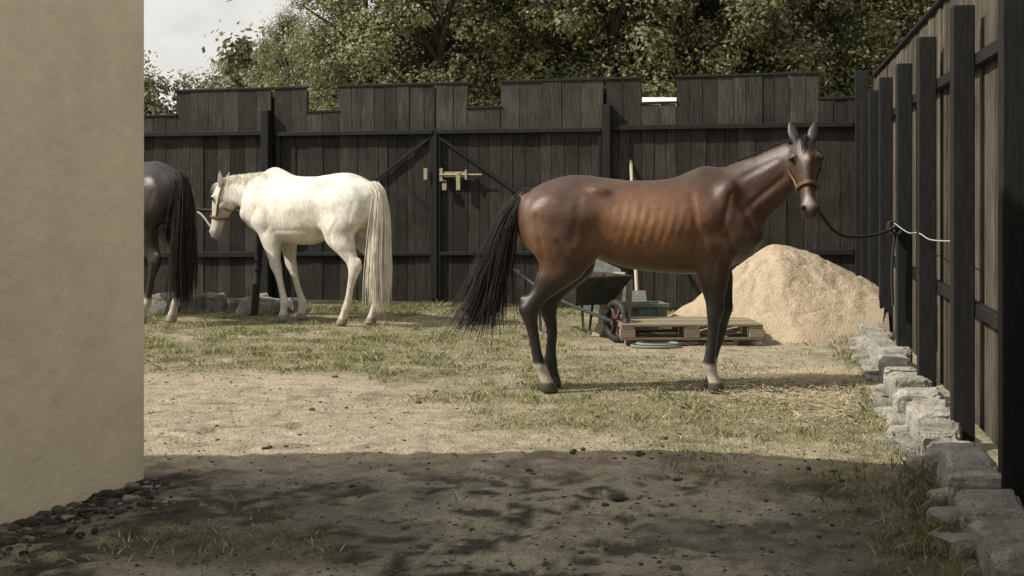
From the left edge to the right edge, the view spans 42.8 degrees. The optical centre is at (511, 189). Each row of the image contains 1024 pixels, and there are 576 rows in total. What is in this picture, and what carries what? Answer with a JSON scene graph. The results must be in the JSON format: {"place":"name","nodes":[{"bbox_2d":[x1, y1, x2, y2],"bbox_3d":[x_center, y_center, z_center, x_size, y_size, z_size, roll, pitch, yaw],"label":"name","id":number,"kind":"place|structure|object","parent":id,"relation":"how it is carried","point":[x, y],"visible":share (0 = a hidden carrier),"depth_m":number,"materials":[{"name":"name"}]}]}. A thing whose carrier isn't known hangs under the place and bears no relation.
{"place":"outdoors","nodes":[
{"label":"outdoors","id":0,"kind":"place"},
{"bbox_2d":[144,0,485,114],"label":"sky","id":1,"kind":"structure","parent":0,"point":[175,30],"materials":[{"name":"white"}]},
{"bbox_2d":[0,298,997,575],"bbox_3d":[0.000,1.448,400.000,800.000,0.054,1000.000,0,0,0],"label":"ground","id":2,"kind":"structure","parent":0,"point":[386,426],"depth_m":6.66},
{"bbox_2d":[0,0,143,523],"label":"walls","id":3,"kind":"structure","parent":2,"relation":"on","point":[71,250],"depth_m":6.00,"materials":[{"name":"paint"}]},
{"bbox_2d":[0,478,211,566],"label":"cobblestones","id":4,"kind":"structure","parent":2,"relation":"on","point":[69,513],"depth_m":5.82,"materials":[{"name":"stone"}]},
{"bbox_2d":[144,161,197,322],"bbox_3d":[-4.453,0.536,14.620,2.692,1.818,0.690,0,0,38],"label":"black horse","id":5,"kind":"object","parent":2,"relation":"on","point":[170,219],"visible":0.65,"depth_m":13.84},
{"bbox_2d":[144,292,297,315],"bbox_3d":[-3.767,1.388,15.361,2.587,0.342,0.661,0,0,0],"label":"stone border","id":6,"kind":"object","parent":2,"relation":"on","point":[215,302],"visible":0.38,"depth_m":15.28,"materials":[{"name":"stone"}]},
{"bbox_2d":[195,208,262,314],"bbox_3d":[-4.259,0.825,15.416,2.865,1.258,0.203,0,0,13],"label":"hitching rail","id":7,"kind":"object","parent":2,"relation":"on","point":[256,276],"visible":0.27,"depth_m":15.06,"materials":[{"name":"black paint"}]},
{"bbox_2d":[196,211,226,227],"bbox_3d":[-3.470,0.358,15.083,0.024,0.219,0.711,0,0,-41],"label":"lead rope","id":8,"kind":"object","parent":7,"relation":"attached to","point":[205,219],"visible":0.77,"depth_m":15.18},
{"bbox_2d":[144,50,343,114],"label":"distant trees","id":9,"kind":"object","parent":2,"relation":"on","point":[150,83],"visible":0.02,"depth_m":59.06,"materials":[{"name":"green plant"}]},
{"bbox_2d":[239,0,337,109],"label":"tree","id":10,"kind":"object","parent":2,"relation":"on","point":[274,60],"visible":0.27,"depth_m":39.44,"materials":[{"name":"green plant"}]},
{"bbox_2d":[207,167,391,325],"bbox_3d":[-2.351,0.600,14.345,2.496,1.691,0.641,0,0,32],"label":"white horse","id":11,"kind":"object","parent":2,"relation":"on","point":[344,216],"visible":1,"depth_m":13.94},
{"bbox_2d":[254,0,486,112],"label":"tree","id":12,"kind":"object","parent":2,"relation":"on","point":[316,42],"visible":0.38,"depth_m":31.71,"materials":[{"name":"green plant"}]},
{"bbox_2d":[200,0,688,109],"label":"tree","id":13,"kind":"object","parent":2,"relation":"on","point":[242,46],"depth_m":42.17,"materials":[{"name":"green plant"}]},
{"bbox_2d":[319,0,576,105],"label":"tree","id":14,"kind":"object","parent":2,"relation":"on","point":[443,32],"visible":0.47,"depth_m":30.74,"materials":[{"name":"green plant"}]},
{"bbox_2d":[1,344,951,575],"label":"pebbles","id":15,"kind":"object","parent":2,"relation":"on","point":[675,567],"visible":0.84,"depth_m":6.02,"materials":[{"name":"stone"}]},
{"bbox_2d":[384,1,600,102],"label":"tree","id":16,"kind":"object","parent":2,"relation":"on","point":[462,52],"depth_m":37.73,"materials":[{"name":"green plant"}]},
{"bbox_2d":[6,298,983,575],"bbox_3d":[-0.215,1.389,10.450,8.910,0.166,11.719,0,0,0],"label":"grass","id":17,"kind":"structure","parent":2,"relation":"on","point":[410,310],"depth_m":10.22,"materials":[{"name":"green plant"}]},
{"bbox_2d":[144,71,868,306],"bbox_3d":[-2.786,0.045,16.506,14.080,2.810,0.210,0,0,13],"label":"wooden fence","id":18,"kind":"object","parent":2,"relation":"on","point":[201,138],"visible":0.52,"depth_m":15.48,"materials":[{"name":"brown wood"}]},
{"bbox_2d":[273,78,604,304],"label":"wooden gate","id":19,"kind":"structure","parent":18,"relation":"attached to","point":[448,167],"depth_m":16.08,"materials":[{"name":"brown wood"}]},
{"bbox_2d":[391,0,656,105],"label":"tree","id":20,"kind":"object","parent":2,"relation":"on","point":[476,10],"visible":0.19,"depth_m":31.71,"materials":[{"name":"green plant"}]},
{"bbox_2d":[513,268,633,342],"bbox_3d":[0.676,1.129,12.996,0.662,0.652,1.753,0,0,-28],"label":"wheelbarrow","id":21,"kind":"object","parent":2,"relation":"on","point":[597,288],"visible":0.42,"depth_m":12.64,"materials":[{"name":"painted metal"},{"name":"rubber"}]},
{"bbox_2d":[579,259,625,308],"bbox_3d":[0.980,0.975,13.635,0.580,0.550,0.070,0,0,0],"label":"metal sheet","id":22,"kind":"object","parent":21,"relation":"on","point":[601,266],"visible":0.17,"depth_m":13.65,"materials":[{"name":"grey metal"}]},
{"bbox_2d":[483,1,694,105],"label":"tree","id":23,"kind":"object","parent":2,"relation":"on","point":[581,51],"depth_m":36.20,"materials":[{"name":"green plant"}]},
{"bbox_2d":[591,272,632,336],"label":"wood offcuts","id":24,"kind":"object","parent":2,"relation":"on","point":[599,330],"visible":0.46,"depth_m":13.01,"materials":[{"name":"brown wood"}]},
{"bbox_2d":[477,0,748,96],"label":"tree","id":25,"kind":"object","parent":2,"relation":"on","point":[615,15],"visible":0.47,"depth_m":30.76,"materials":[{"name":"green plant"}]},
{"bbox_2d":[437,121,823,392],"bbox_3d":[0.815,0.481,9.416,2.777,1.929,0.662,0,0,5],"label":"brown horse","id":26,"kind":"object","parent":2,"relation":"on","point":[705,224],"visible":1,"depth_m":9.23},
{"bbox_2d":[629,160,646,300],"bbox_3d":[1.420,0.546,15.184,0.220,1.809,0.868,0,0,0],"label":"shovel","id":27,"kind":"object","parent":2,"relation":"on","point":[638,295],"visible":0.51,"depth_m":14.86,"materials":[{"name":"grey wood"}]},
{"bbox_2d":[622,301,669,332],"bbox_3d":[1.351,1.300,13.290,0.440,0.300,0.300,0,0,-9],"label":"plastic crate","id":28,"kind":"object","parent":2,"relation":"on","point":[648,308],"visible":0.48,"depth_m":13.16,"materials":[{"name":"plastic"}]},
{"bbox_2d":[630,341,680,348],"bbox_3d":[1.321,1.429,12.020,0.462,0.043,0.284,0,0,0],"label":"coiled hose","id":29,"kind":"object","parent":2,"relation":"on","point":[656,344],"visible":1,"depth_m":11.93,"materials":[{"name":"rubber"}]},
{"bbox_2d":[589,1,733,85],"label":"tree","id":30,"kind":"object","parent":2,"relation":"on","point":[683,45],"depth_m":36.46,"materials":[{"name":"green plant"}]},
{"bbox_2d":[611,316,763,344],"bbox_3d":[1.660,1.351,12.500,1.340,0.197,0.800,0,0,-2],"label":"wooden pallet","id":31,"kind":"object","parent":2,"relation":"on","point":[686,327],"visible":0.87,"depth_m":12.20,"materials":[{"name":"brown wood"}]},
{"bbox_2d":[559,0,834,96],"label":"tree","id":32,"kind":"object","parent":2,"relation":"on","point":[699,23],"visible":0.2,"depth_m":31.56,"materials":[{"name":"green plant"}]},
{"bbox_2d":[582,354,888,445],"bbox_3d":[1.692,1.418,9.405,2.416,0.084,4.204,0,0,15],"label":"straw","id":33,"kind":"object","parent":2,"relation":"on","point":[836,377],"visible":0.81,"depth_m":9.54,"materials":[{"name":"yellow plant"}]},
{"bbox_2d":[674,0,850,80],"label":"tree","id":34,"kind":"object","parent":2,"relation":"on","point":[799,35],"visible":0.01,"depth_m":36.39,"materials":[{"name":"green plant"}]},
{"bbox_2d":[650,244,893,342],"bbox_3d":[2.627,1.019,13.613,2.470,0.902,2.612,0,0,11],"label":"sand pile","id":35,"kind":"object","parent":2,"relation":"on","point":[785,294],"visible":0.69,"depth_m":12.94,"materials":[{"name":"beige sand"}]},
{"bbox_2d":[679,0,908,102],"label":"tree","id":36,"kind":"object","parent":2,"relation":"on","point":[776,50],"visible":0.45,"depth_m":30.25,"materials":[{"name":"green plant"}]},
{"bbox_2d":[758,0,935,95],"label":"tree","id":37,"kind":"object","parent":2,"relation":"on","point":[817,10],"visible":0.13,"depth_m":31.73,"materials":[{"name":"green plant"}]},
{"bbox_2d":[822,0,926,72],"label":"tree","id":38,"kind":"object","parent":2,"relation":"on","point":[849,23],"depth_m":37.01,"materials":[{"name":"green plant"}]},
{"bbox_2d":[864,300,889,331],"bbox_3d":[3.396,1.250,12.078,0.265,0.423,0.364,0,0,26],"label":"leaning board","id":39,"kind":"object","parent":2,"relation":"on","point":[876,316],"visible":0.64,"depth_m":12.14,"materials":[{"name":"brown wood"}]},
{"bbox_2d":[834,0,934,79],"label":"tree","id":40,"kind":"object","parent":2,"relation":"on","point":[913,8],"visible":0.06,"depth_m":30.89,"materials":[{"name":"green plant"}]},
{"bbox_2d":[826,334,976,563],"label":"weeds","id":41,"kind":"object","parent":2,"relation":"on","point":[923,482],"visible":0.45,"depth_m":6.24,"materials":[{"name":"green plant"}]},
{"bbox_2d":[848,322,1023,575],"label":"stone footing","id":42,"kind":"object","parent":2,"relation":"on","point":[985,510],"visible":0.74,"depth_m":6.26,"materials":[{"name":"stone"}]},
{"bbox_2d":[861,0,1023,506],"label":"wooden fence","id":43,"kind":"object","parent":2,"relation":"on","point":[942,131],"visible":0.87,"depth_m":7.32,"materials":[{"name":"brown wood"}]},
{"bbox_2d":[818,210,897,305],"bbox_3d":[2.581,0.479,9.820,0.056,0.903,1.643,0,0,38],"label":"lead rope","id":44,"kind":"object","parent":43,"relation":"attached to","point":[833,230],"visible":0.84,"depth_m":10.28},
{"bbox_2d":[886,221,901,235],"bbox_3d":[3.050,0.310,10.420,0.122,0.119,0.112,0,0,0],"label":"rope knot","id":45,"kind":"object","parent":44,"relation":"attached to","point":[898,233],"visible":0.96,"depth_m":10.40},
{"bbox_2d":[894,223,949,241],"bbox_3d":[2.772,0.295,8.858,0.032,0.058,3.174,0,0,11],"label":"white cord","id":46,"kind":"object","parent":43,"relation":"attached to","point":[924,236],"visible":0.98,"depth_m":8.50,"materials":[{"name":"fabric"}]},
{"bbox_2d":[642,97,675,104],"bbox_3d":[2.774,0.010,21.213,4.950,2.880,2.042,0,0,-3],"label":"white van","id":47,"kind":"object","parent":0,"point":[649,99],"depth_m":20.27,"materials":[{"name":"paint"}]}
]}

